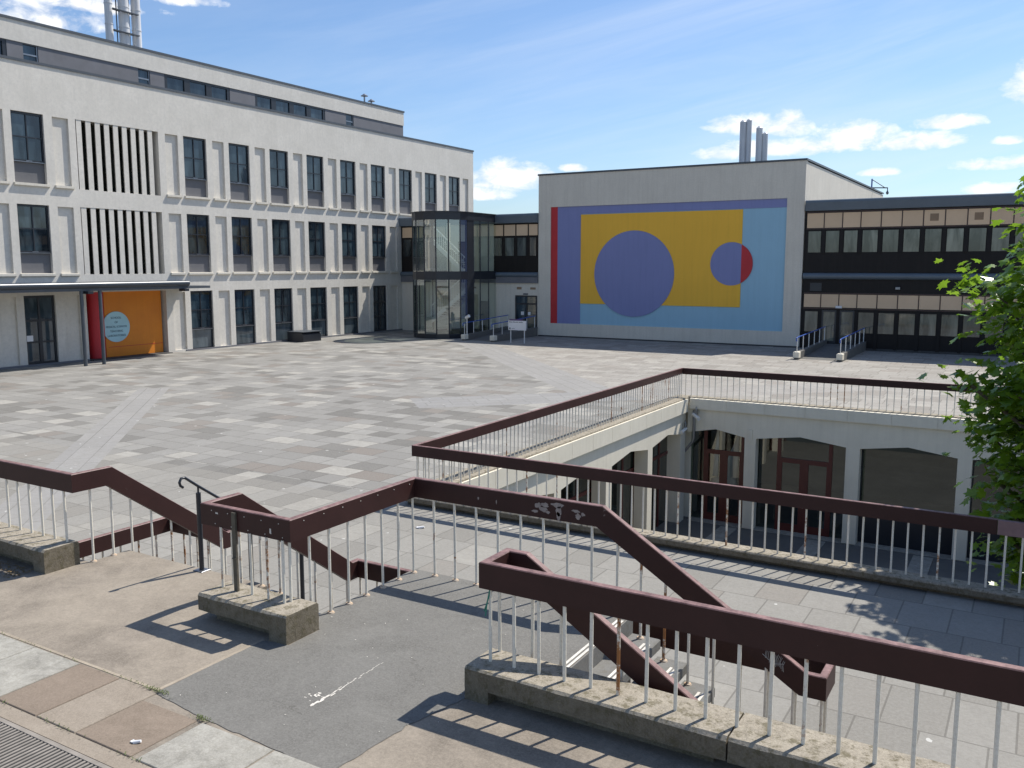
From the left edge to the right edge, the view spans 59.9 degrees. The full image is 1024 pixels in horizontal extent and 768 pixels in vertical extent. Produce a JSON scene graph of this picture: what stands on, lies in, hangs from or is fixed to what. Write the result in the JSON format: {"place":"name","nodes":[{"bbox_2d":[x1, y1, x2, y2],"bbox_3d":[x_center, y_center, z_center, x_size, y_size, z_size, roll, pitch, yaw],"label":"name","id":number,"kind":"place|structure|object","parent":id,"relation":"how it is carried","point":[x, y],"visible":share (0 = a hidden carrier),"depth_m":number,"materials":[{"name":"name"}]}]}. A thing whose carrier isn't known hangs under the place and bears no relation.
{"place":"outdoors","nodes":[
{"label":"outdoors","id":0,"kind":"place"},
{"bbox_2d":[0,631,319,767],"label":"pavement","id":1,"kind":"structure","parent":0,"point":[81,700],"depth_m":7.45,"materials":[{"name":"stone"}]},
{"bbox_2d":[2,632,212,760],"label":"weeds","id":2,"kind":"object","parent":1,"relation":"on","point":[201,715],"visible":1,"depth_m":7.86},
{"bbox_2d":[130,739,141,743],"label":"litter","id":3,"kind":"object","parent":1,"relation":"on","point":[133,741],"visible":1,"depth_m":7.05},
{"bbox_2d":[0,550,744,767],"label":"walkway","id":4,"kind":"structure","parent":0,"point":[140,617],"depth_m":8.77,"materials":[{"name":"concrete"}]},
{"bbox_2d":[0,561,32,577],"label":"leaf litter","id":5,"kind":"object","parent":4,"relation":"on","point":[14,570],"visible":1,"depth_m":11.05,"materials":[{"name":"brown plant"}]},
{"bbox_2d":[0,522,79,573],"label":"concrete kerb","id":6,"kind":"structure","parent":4,"relation":"on","point":[45,554],"depth_m":11.23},
{"bbox_2d":[0,717,111,767],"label":"drain grate","id":7,"kind":"object","parent":4,"relation":"in","point":[21,747],"visible":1,"depth_m":6.93,"materials":[{"name":"metal"}]},
{"bbox_2d":[0,459,237,574],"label":"railing","id":8,"kind":"object","parent":4,"relation":"on","point":[177,518],"visible":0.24,"depth_m":11.87,"materials":[{"name":"metal"}]},
{"bbox_2d":[178,477,304,599],"bbox_3d":[-3.429,2.288,11.854,0.160,2.593,2.313,4,9,30],"label":"handrail","id":9,"kind":"object","parent":4,"relation":"on","point":[201,569],"visible":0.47,"depth_m":11.06,"materials":[{"name":"grey metal"}]},
{"bbox_2d":[198,581,318,644],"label":"concrete kerb","id":10,"kind":"structure","parent":4,"relation":"on","point":[277,619],"depth_m":9.20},
{"bbox_2d":[464,648,743,761],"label":"concrete kerb","id":11,"kind":"structure","parent":4,"relation":"on","point":[686,728],"depth_m":7.22,"materials":[{"name":"concrete"}]},
{"bbox_2d":[479,548,1023,767],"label":"railing","id":12,"kind":"object","parent":11,"relation":"on","point":[582,606],"visible":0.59,"depth_m":6.73,"materials":[{"name":"metal"}]},
{"bbox_2d":[484,590,489,615],"bbox_3d":[-0.216,1.910,7.785,0.065,0.252,0.028,0,8,-3],"label":"ribbon","id":13,"kind":"object","parent":12,"relation":"hanging from","point":[487,603],"visible":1,"depth_m":7.78,"materials":[{"name":"fabric"}]},
{"bbox_2d":[727,712,958,767],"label":"concrete kerb","id":14,"kind":"structure","parent":4,"relation":"on","point":[752,743],"depth_m":6.47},
{"bbox_2d":[157,569,624,767],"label":"asphalt","id":15,"kind":"structure","parent":0,"point":[440,636],"depth_m":8.38,"materials":[{"name":"asphalt"}]},
{"bbox_2d":[226,619,505,731],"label":"asphalt markings","id":16,"kind":"object","parent":15,"relation":"on","point":[322,699],"visible":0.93,"depth_m":7.85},
{"bbox_2d":[200,477,835,732],"bbox_3d":[-0.090,2.633,9.393,6.241,2.555,2.601,4,9,30],"label":"railing","id":17,"kind":"object","parent":15,"relation":"on","point":[234,513],"visible":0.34,"depth_m":9.65,"materials":[{"name":"metal"}]},
{"bbox_2d":[411,211,496,338],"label":"stair tower","id":18,"kind":"structure","parent":0,"point":[469,253],"depth_m":65.28,"materials":[{"name":"clear glass"}]},
{"bbox_2d":[458,242,487,328],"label":"inner door","id":19,"kind":"structure","parent":18,"relation":"in","point":[484,304],"depth_m":67.86,"materials":[{"name":"black glass"}]},
{"bbox_2d":[0,330,1023,767],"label":"plaza","id":20,"kind":"structure","parent":0,"point":[288,428],"depth_m":25.07,"materials":[{"name":"stone"}]},
{"bbox_2d":[286,330,321,341],"bbox_3d":[-14.363,-3.324,61.487,1.550,0.700,1.850,4,9,30],"label":"vent box","id":21,"kind":"object","parent":20,"relation":"on","point":[303,335],"visible":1,"depth_m":60.90,"materials":[{"name":"metal"}]},
{"bbox_2d":[461,315,537,341],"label":"ramp","id":22,"kind":"structure","parent":20,"relation":"on","point":[502,333],"depth_m":63.38,"materials":[{"name":"beige paint"}]},
{"bbox_2d":[508,319,525,342],"bbox_3d":[0.370,-3.558,59.824,1.370,1.600,0.141,4,9,30],"label":"sign board","id":23,"kind":"object","parent":20,"relation":"on","point":[516,324],"visible":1,"depth_m":59.72,"materials":[{"name":"white paint"}]},
{"bbox_2d":[435,394,690,482],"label":"concrete kerb","id":24,"kind":"structure","parent":20,"relation":"on","point":[555,444],"depth_m":25.99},
{"bbox_2d":[414,368,682,481],"bbox_3d":[2.187,0.882,26.660,0.137,1.137,17.333,4,9,30],"label":"railing","id":25,"kind":"object","parent":24,"relation":"on","point":[472,433],"visible":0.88,"depth_m":24.88,"materials":[{"name":"metal"}]},
{"bbox_2d":[566,620,714,702],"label":"staircase","id":26,"kind":"structure","parent":20,"relation":"on","point":[604,665],"depth_m":9.17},
{"bbox_2d":[406,497,1023,606],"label":"concrete kerb","id":27,"kind":"structure","parent":20,"relation":"on","point":[992,593],"depth_m":15.10,"materials":[{"name":"concrete"}]},
{"bbox_2d":[412,445,1023,592],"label":"railing","id":28,"kind":"object","parent":27,"relation":"on","point":[940,519],"visible":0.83,"depth_m":15.38,"materials":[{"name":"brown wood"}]},
{"bbox_2d":[793,326,865,361],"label":"ramp","id":29,"kind":"structure","parent":20,"relation":"on","point":[823,350],"depth_m":51.37,"materials":[{"name":"beige paint"}]},
{"bbox_2d":[689,395,1000,419],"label":"concrete kerb","id":30,"kind":"structure","parent":20,"relation":"on","point":[829,407],"depth_m":31.47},
{"bbox_2d":[683,368,998,418],"bbox_3d":[17.549,0.777,27.649,25.750,1.085,0.080,4,9,30],"label":"railing","id":31,"kind":"object","parent":30,"relation":"on","point":[924,386],"visible":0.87,"depth_m":31.39,"materials":[{"name":"metal"}]},
{"bbox_2d":[0,0,1023,213],"label":"sky","id":32,"kind":"structure","parent":0,"point":[909,97],"materials":[{"name":"blue"}]},
{"bbox_2d":[705,526,932,574],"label":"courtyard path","id":33,"kind":"structure","parent":0,"point":[914,566],"depth_m":30.74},
{"bbox_2d":[651,516,1023,589],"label":"courtyard floor","id":34,"kind":"structure","parent":0,"point":[961,571],"depth_m":30.62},
{"bbox_2d":[462,399,687,529],"bbox_3d":[2.155,3.774,27.737,1.300,4.780,18.180,4,9,30],"label":"arcade","id":35,"kind":"object","parent":34,"relation":"on","point":[652,443],"visible":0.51,"depth_m":30.07,"materials":[{"name":"beige paint"}]},
{"bbox_2d":[561,478,591,502],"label":"window","id":36,"kind":"structure","parent":35,"relation":"in","point":[582,483],"depth_m":27.56,"materials":[{"name":"black glass"}]},
{"bbox_2d":[611,451,634,526],"bbox_3d":[3.443,3.696,29.970,0.080,4.350,3.420,4,9,30],"label":"window","id":37,"kind":"structure","parent":35,"relation":"in","point":[626,464],"depth_m":30.70,"materials":[{"name":"black glass"}]},
{"bbox_2d":[651,436,667,529],"bbox_3d":[5.181,3.312,32.868,0.080,4.350,3.340,4,9,30],"label":"window","id":38,"kind":"structure","parent":35,"relation":"in","point":[659,456],"depth_m":33.55,"materials":[{"name":"black glass"}]},
{"bbox_2d":[680,420,687,434],"bbox_3d":[6.482,1.623,33.562,0.151,0.518,0.454,6,9,36],"label":"security camera","id":39,"kind":"object","parent":35,"relation":"attached to","point":[684,429],"visible":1,"depth_m":33.56,"materials":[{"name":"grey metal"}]},
{"bbox_2d":[683,398,1023,567],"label":"arcade","id":40,"kind":"object","parent":34,"relation":"on","point":[886,458],"visible":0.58,"depth_m":33.16,"materials":[{"name":"cream paint"},{"name":"clear glass"},{"name":"maroon painted timber"}]},
{"bbox_2d":[692,406,700,420],"bbox_3d":[6.984,1.097,33.544,0.226,0.530,0.444,-3,8,-19],"label":"security camera","id":41,"kind":"object","parent":40,"relation":"attached to","point":[696,416],"visible":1,"depth_m":33.54,"materials":[{"name":"grey metal"}]},
{"bbox_2d":[703,430,744,523],"bbox_3d":[8.029,3.249,34.108,2.430,4.150,0.080,4,9,30],"label":"door","id":42,"kind":"structure","parent":40,"relation":"in","point":[728,469],"depth_m":34.05,"materials":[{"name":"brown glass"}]},
{"bbox_2d":[774,438,833,536],"bbox_3d":[10.792,3.465,32.479,3.900,4.150,0.080,4,9,30],"label":"door","id":43,"kind":"structure","parent":40,"relation":"in","point":[799,527],"depth_m":32.56,"materials":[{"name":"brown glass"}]},
{"bbox_2d":[857,449,952,554],"bbox_3d":[13.669,3.690,30.777,3.200,4.150,0.070,4,9,30],"label":"window","id":44,"kind":"structure","parent":40,"relation":"in","point":[870,524],"depth_m":30.96,"materials":[{"name":"black glass"}]},
{"bbox_2d":[966,460,1013,563],"bbox_3d":[16.698,3.926,28.991,3.250,4.150,0.070,4,9,30],"label":"window","id":45,"kind":"structure","parent":40,"relation":"in","point":[993,537],"depth_m":29.71,"materials":[{"name":"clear glass"}]},
{"bbox_2d":[917,175,1023,589],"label":"tree","id":46,"kind":"object","parent":34,"relation":"on","point":[1005,401],"visible":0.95,"depth_m":15.93,"materials":[{"name":"green plant"}]},
{"label":"ground","id":47,"kind":"structure","parent":0,"visible":0},
{"bbox_2d":[0,0,473,369],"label":"laboratory building","id":48,"kind":"structure","parent":47,"relation":"on","point":[164,203],"depth_m":53.95,"materials":[{"name":"pale render"},{"name":"glass"},{"name":"dark grey painted metal"}]},
{"bbox_2d":[0,39,6,55],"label":"penthouse window","id":49,"kind":"structure","parent":48,"relation":"in","point":[3,51],"depth_m":45.97,"materials":[{"name":"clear glass"}]},
{"bbox_2d":[10,110,44,183],"bbox_3d":[-24.554,-11.969,45.061,0.220,3.490,1.690,4,9,30],"label":"window","id":50,"kind":"structure","parent":48,"relation":"in","point":[27,131],"depth_m":45.11,"materials":[{"name":"black glass"}]},
{"bbox_2d":[23,45,37,61],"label":"penthouse window","id":51,"kind":"structure","parent":48,"relation":"in","point":[30,53],"depth_m":47.28,"materials":[{"name":"blue glass"}]},
{"bbox_2d":[17,204,50,272],"bbox_3d":[-24.554,-7.444,45.660,0.220,3.490,1.690,4,9,30],"label":"window","id":52,"kind":"structure","parent":48,"relation":"in","point":[33,220],"depth_m":45.71,"materials":[{"name":"glass"}]},
{"bbox_2d":[23,295,57,364],"bbox_3d":[-24.576,-2.801,46.287,0.121,3.590,1.690,4,9,30],"label":"door","id":53,"kind":"structure","parent":48,"relation":"in","point":[39,310],"depth_m":46.31,"materials":[{"name":"black glass"}]},
{"bbox_2d":[104,311,129,341],"bbox_3d":[-22.349,-3.234,50.206,0.047,1.720,1.720,4,9,30],"label":"round sign","id":54,"kind":"object","parent":48,"relation":"attached to","point":[117,326],"visible":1,"depth_m":50.20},
{"bbox_2d":[138,70,149,84],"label":"penthouse window","id":55,"kind":"structure","parent":48,"relation":"in","point":[143,76],"depth_m":53.24,"materials":[{"name":"blue glass"}]},
{"bbox_2d":[183,136,205,196],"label":"window","id":56,"kind":"structure","parent":48,"relation":"in","point":[194,148],"depth_m":53.95,"materials":[{"name":"glass"}]},
{"bbox_2d":[164,74,229,100],"bbox_3d":[-20.002,-18.645,56.594,0.102,1.160,5.120,4,9,30],"label":"penthouse window","id":57,"kind":"structure","parent":48,"relation":"in","point":[171,82],"depth_m":56.49,"materials":[{"name":"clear glass"}]},
{"bbox_2d":[187,214,209,271],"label":"window","id":58,"kind":"structure","parent":48,"relation":"in","point":[197,225],"depth_m":54.56,"materials":[{"name":"glass"}]},
{"bbox_2d":[190,290,213,348],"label":"window","id":59,"kind":"structure","parent":48,"relation":"in","point":[201,301],"depth_m":55.17,"materials":[{"name":"black glass"}]},
{"bbox_2d":[228,143,249,200],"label":"window","id":60,"kind":"structure","parent":48,"relation":"in","point":[238,154],"depth_m":56.90,"materials":[{"name":"glass"}]},
{"bbox_2d":[231,217,251,271],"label":"window","id":61,"kind":"structure","parent":48,"relation":"in","point":[241,226],"depth_m":57.50,"materials":[{"name":"glass"}]},
{"bbox_2d":[234,289,254,344],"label":"window","id":62,"kind":"structure","parent":48,"relation":"in","point":[244,300],"depth_m":58.12,"materials":[{"name":"glass"}]},
{"bbox_2d":[269,149,287,203],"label":"window","id":63,"kind":"structure","parent":48,"relation":"in","point":[278,159],"depth_m":59.84,"materials":[{"name":"glass"}]},
{"bbox_2d":[272,219,290,271],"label":"window","id":64,"kind":"structure","parent":48,"relation":"in","point":[280,228],"depth_m":60.46,"materials":[{"name":"glass"}]},
{"bbox_2d":[274,288,292,340],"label":"window","id":65,"kind":"structure","parent":48,"relation":"in","point":[283,302],"depth_m":61.04,"materials":[{"name":"glass"}]},
{"bbox_2d":[255,94,324,119],"bbox_3d":[-15.800,-19.572,63.598,0.102,1.160,6.920,4,9,30],"label":"penthouse window","id":66,"kind":"structure","parent":48,"relation":"in","point":[260,101],"depth_m":63.39,"materials":[{"name":"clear glass"}]},
{"bbox_2d":[306,155,322,206],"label":"window","id":67,"kind":"structure","parent":48,"relation":"in","point":[314,163],"depth_m":62.79,"materials":[{"name":"glass"}]},
{"bbox_2d":[308,221,324,270],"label":"window","id":68,"kind":"structure","parent":48,"relation":"in","point":[316,229],"depth_m":63.39,"materials":[{"name":"glass"}]},
{"bbox_2d":[310,287,326,335],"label":"window","id":69,"kind":"structure","parent":48,"relation":"in","point":[318,294],"depth_m":64.03,"materials":[{"name":"glass"}]},
{"bbox_2d":[340,160,355,209],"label":"window","id":70,"kind":"structure","parent":48,"relation":"in","point":[347,177],"depth_m":65.76,"materials":[{"name":"glass"}]},
{"bbox_2d":[342,224,355,270],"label":"window","id":71,"kind":"structure","parent":48,"relation":"in","point":[348,230],"depth_m":66.37,"materials":[{"name":"glass"}]},
{"bbox_2d":[346,115,352,125],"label":"penthouse window","id":72,"kind":"structure","parent":48,"relation":"in","point":[349,119],"depth_m":68.97,"materials":[{"name":"blue glass"}]},
{"bbox_2d":[343,286,357,333],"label":"window","id":73,"kind":"structure","parent":48,"relation":"in","point":[349,293],"depth_m":66.97,"materials":[{"name":"glass"}]},
{"bbox_2d":[371,165,384,211],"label":"window","id":74,"kind":"structure","parent":48,"relation":"in","point":[377,172],"depth_m":68.71,"materials":[{"name":"glass"}]},
{"bbox_2d":[372,225,385,270],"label":"window","id":75,"kind":"structure","parent":48,"relation":"in","point":[378,232],"depth_m":69.30,"materials":[{"name":"glass"}]},
{"bbox_2d":[373,285,386,330],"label":"door","id":76,"kind":"structure","parent":48,"relation":"in","point":[379,292],"depth_m":69.90,"materials":[{"name":"black glass"}]},
{"bbox_2d":[399,169,410,213],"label":"window","id":77,"kind":"structure","parent":48,"relation":"in","point":[404,175],"depth_m":71.66,"materials":[{"name":"glass"}]},
{"bbox_2d":[425,173,435,210],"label":"window","id":78,"kind":"structure","parent":48,"relation":"in","point":[430,179],"depth_m":74.60,"materials":[{"name":"glass"}]},
{"bbox_2d":[449,176,458,210],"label":"window","id":79,"kind":"structure","parent":48,"relation":"in","point":[453,181],"depth_m":77.54,"materials":[{"name":"glass"}]},
{"bbox_2d":[399,213,538,330],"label":"link building","id":80,"kind":"structure","parent":47,"relation":"on","point":[515,281],"depth_m":66.95,"materials":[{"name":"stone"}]},
{"bbox_2d":[403,240,410,256],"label":"window pane","id":81,"kind":"structure","parent":80,"relation":"in","point":[406,243],"depth_m":71.15,"materials":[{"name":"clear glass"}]},
{"bbox_2d":[415,240,421,255],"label":"window pane","id":82,"kind":"structure","parent":80,"relation":"in","point":[420,241],"depth_m":70.50,"materials":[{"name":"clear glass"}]},
{"bbox_2d":[425,239,431,255],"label":"window pane","id":83,"kind":"structure","parent":80,"relation":"in","point":[428,242],"depth_m":70.08,"materials":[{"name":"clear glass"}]},
{"bbox_2d":[436,239,443,255],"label":"window pane","id":84,"kind":"structure","parent":80,"relation":"in","point":[439,253],"depth_m":69.57,"materials":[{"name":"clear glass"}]},
{"bbox_2d":[494,238,501,255],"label":"window pane","id":85,"kind":"structure","parent":80,"relation":"in","point":[497,241],"depth_m":66.83,"materials":[{"name":"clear glass"}]},
{"bbox_2d":[505,238,513,255],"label":"window pane","id":86,"kind":"structure","parent":80,"relation":"in","point":[509,242],"depth_m":66.31,"materials":[{"name":"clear glass"}]},
{"bbox_2d":[517,238,525,255],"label":"window pane","id":87,"kind":"structure","parent":80,"relation":"in","point":[521,242],"depth_m":65.79,"materials":[{"name":"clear glass"}]},
{"bbox_2d":[515,295,536,328],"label":"door","id":88,"kind":"structure","parent":80,"relation":"in","point":[525,305],"depth_m":66.11,"materials":[{"name":"black glass"}]},
{"bbox_2d":[530,237,535,255],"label":"window pane","id":89,"kind":"structure","parent":80,"relation":"in","point":[532,240],"depth_m":65.29,"materials":[{"name":"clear glass"}]},
{"bbox_2d":[538,119,883,347],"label":"mural building","id":90,"kind":"structure","parent":47,"relation":"on","point":[707,253],"depth_m":59.99,"materials":[{"name":"concrete"},{"name":"paint"},{"name":"metal"}]},
{"bbox_2d":[871,179,888,194],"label":"roof lamp","id":91,"kind":"object","parent":90,"relation":"attached to","point":[887,192],"visible":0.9,"depth_m":75.89,"materials":[{"name":"metal"}]},
{"bbox_2d":[800,192,1023,356],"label":"office wing","id":92,"kind":"structure","parent":47,"relation":"on","point":[874,270],"depth_m":52.91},
{"bbox_2d":[804,311,817,331],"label":"window pane","id":93,"kind":"structure","parent":92,"relation":"in","point":[811,317],"depth_m":55.95,"materials":[{"name":"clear glass"}]},
{"bbox_2d":[808,231,820,251],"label":"window pane","id":94,"kind":"structure","parent":92,"relation":"in","point":[814,239],"depth_m":55.31,"materials":[{"name":"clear glass"}]},
{"bbox_2d":[820,310,835,342],"bbox_3d":[19.723,-3.570,55.419,0.880,2.060,0.088,4,9,30],"label":"door","id":95,"kind":"structure","parent":92,"relation":"in","point":[828,319],"depth_m":55.42,"materials":[{"name":"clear glass"}]},
{"bbox_2d":[825,231,838,251],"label":"window pane","id":96,"kind":"structure","parent":92,"relation":"in","point":[832,237],"depth_m":54.76,"materials":[{"name":"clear glass"}]},
{"bbox_2d":[838,310,854,343],"bbox_3d":[20.652,-3.501,54.893,0.860,2.060,0.048,4,9,30],"label":"door","id":97,"kind":"structure","parent":92,"relation":"in","point":[846,321],"depth_m":54.89,"materials":[{"name":"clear glass"}]},
{"bbox_2d":[844,230,857,251],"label":"window pane","id":98,"kind":"structure","parent":92,"relation":"in","point":[850,237],"depth_m":54.22,"materials":[{"name":"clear glass"}]},
{"bbox_2d":[858,312,873,333],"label":"window pane","id":99,"kind":"structure","parent":92,"relation":"in","point":[865,320],"depth_m":54.30,"materials":[{"name":"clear glass"}]},
{"bbox_2d":[862,230,877,251],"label":"window pane","id":100,"kind":"structure","parent":92,"relation":"in","point":[869,241],"depth_m":53.66,"materials":[{"name":"grey glass"}]},
{"bbox_2d":[878,313,893,333],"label":"window pane","id":101,"kind":"structure","parent":92,"relation":"in","point":[885,321],"depth_m":53.72,"materials":[{"name":"grey glass"}]},
{"bbox_2d":[882,230,898,251],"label":"window pane","id":102,"kind":"structure","parent":92,"relation":"in","point":[890,237],"depth_m":53.08,"materials":[{"name":"grey glass"}]},
{"bbox_2d":[898,313,914,334],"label":"window pane","id":103,"kind":"structure","parent":92,"relation":"in","point":[906,321],"depth_m":53.15,"materials":[{"name":"grey glass"}]},
{"bbox_2d":[903,229,919,251],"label":"window pane","id":104,"kind":"structure","parent":92,"relation":"in","point":[911,236],"depth_m":52.49,"materials":[{"name":"grey glass"}]},
{"bbox_2d":[919,314,936,335],"bbox_3d":[24.582,-3.496,52.566,0.875,1.260,0.022,4,9,30],"label":"window pane","id":105,"kind":"structure","parent":92,"relation":"in","point":[927,327],"depth_m":52.56,"materials":[{"name":"grey glass"}]},
{"bbox_2d":[924,229,941,251],"bbox_3d":[24.582,-8.393,51.918,0.855,1.300,0.022,4,9,30],"label":"window pane","id":106,"kind":"structure","parent":92,"relation":"in","point":[932,236],"depth_m":51.91,"materials":[{"name":"grey glass"}]},
{"bbox_2d":[940,315,957,336],"bbox_3d":[25.575,-3.418,51.981,0.875,1.260,0.022,4,9,30],"label":"window pane","id":107,"kind":"structure","parent":92,"relation":"in","point":[949,323],"depth_m":51.97,"materials":[{"name":"grey glass"}]},
{"bbox_2d":[946,228,963,250],"bbox_3d":[25.575,-8.315,51.333,0.855,1.300,0.022,4,9,30],"label":"window pane","id":108,"kind":"structure","parent":92,"relation":"in","point":[954,236],"depth_m":51.31,"materials":[{"name":"grey glass"}]},
{"bbox_2d":[963,315,980,336],"bbox_3d":[26.568,-3.341,51.395,0.875,1.260,0.022,4,9,30],"label":"window pane","id":109,"kind":"structure","parent":92,"relation":"in","point":[968,326],"depth_m":51.39,"materials":[{"name":"grey glass"}]},
{"bbox_2d":[968,228,986,250],"bbox_3d":[26.568,-8.238,50.747,0.855,1.300,0.022,4,9,30],"label":"window pane","id":110,"kind":"structure","parent":92,"relation":"in","point":[977,236],"depth_m":50.74,"materials":[{"name":"grey glass"}]},
{"bbox_2d":[985,316,1002,337],"bbox_3d":[27.560,-3.263,50.810,0.875,1.260,0.022,4,9,30],"label":"window pane","id":111,"kind":"structure","parent":92,"relation":"in","point":[992,317],"depth_m":50.82,"materials":[{"name":"grey glass"}]},
{"bbox_2d":[991,228,1009,250],"bbox_3d":[27.560,-8.161,50.162,0.855,1.300,0.022,4,9,30],"label":"window pane","id":112,"kind":"structure","parent":92,"relation":"in","point":[997,244],"depth_m":50.19,"materials":[{"name":"grey glass"}]},
{"bbox_2d":[1014,227,1023,250],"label":"window pane","id":113,"kind":"structure","parent":92,"relation":"in","point":[1020,235],"depth_m":49.67,"materials":[{"name":"grey glass"}]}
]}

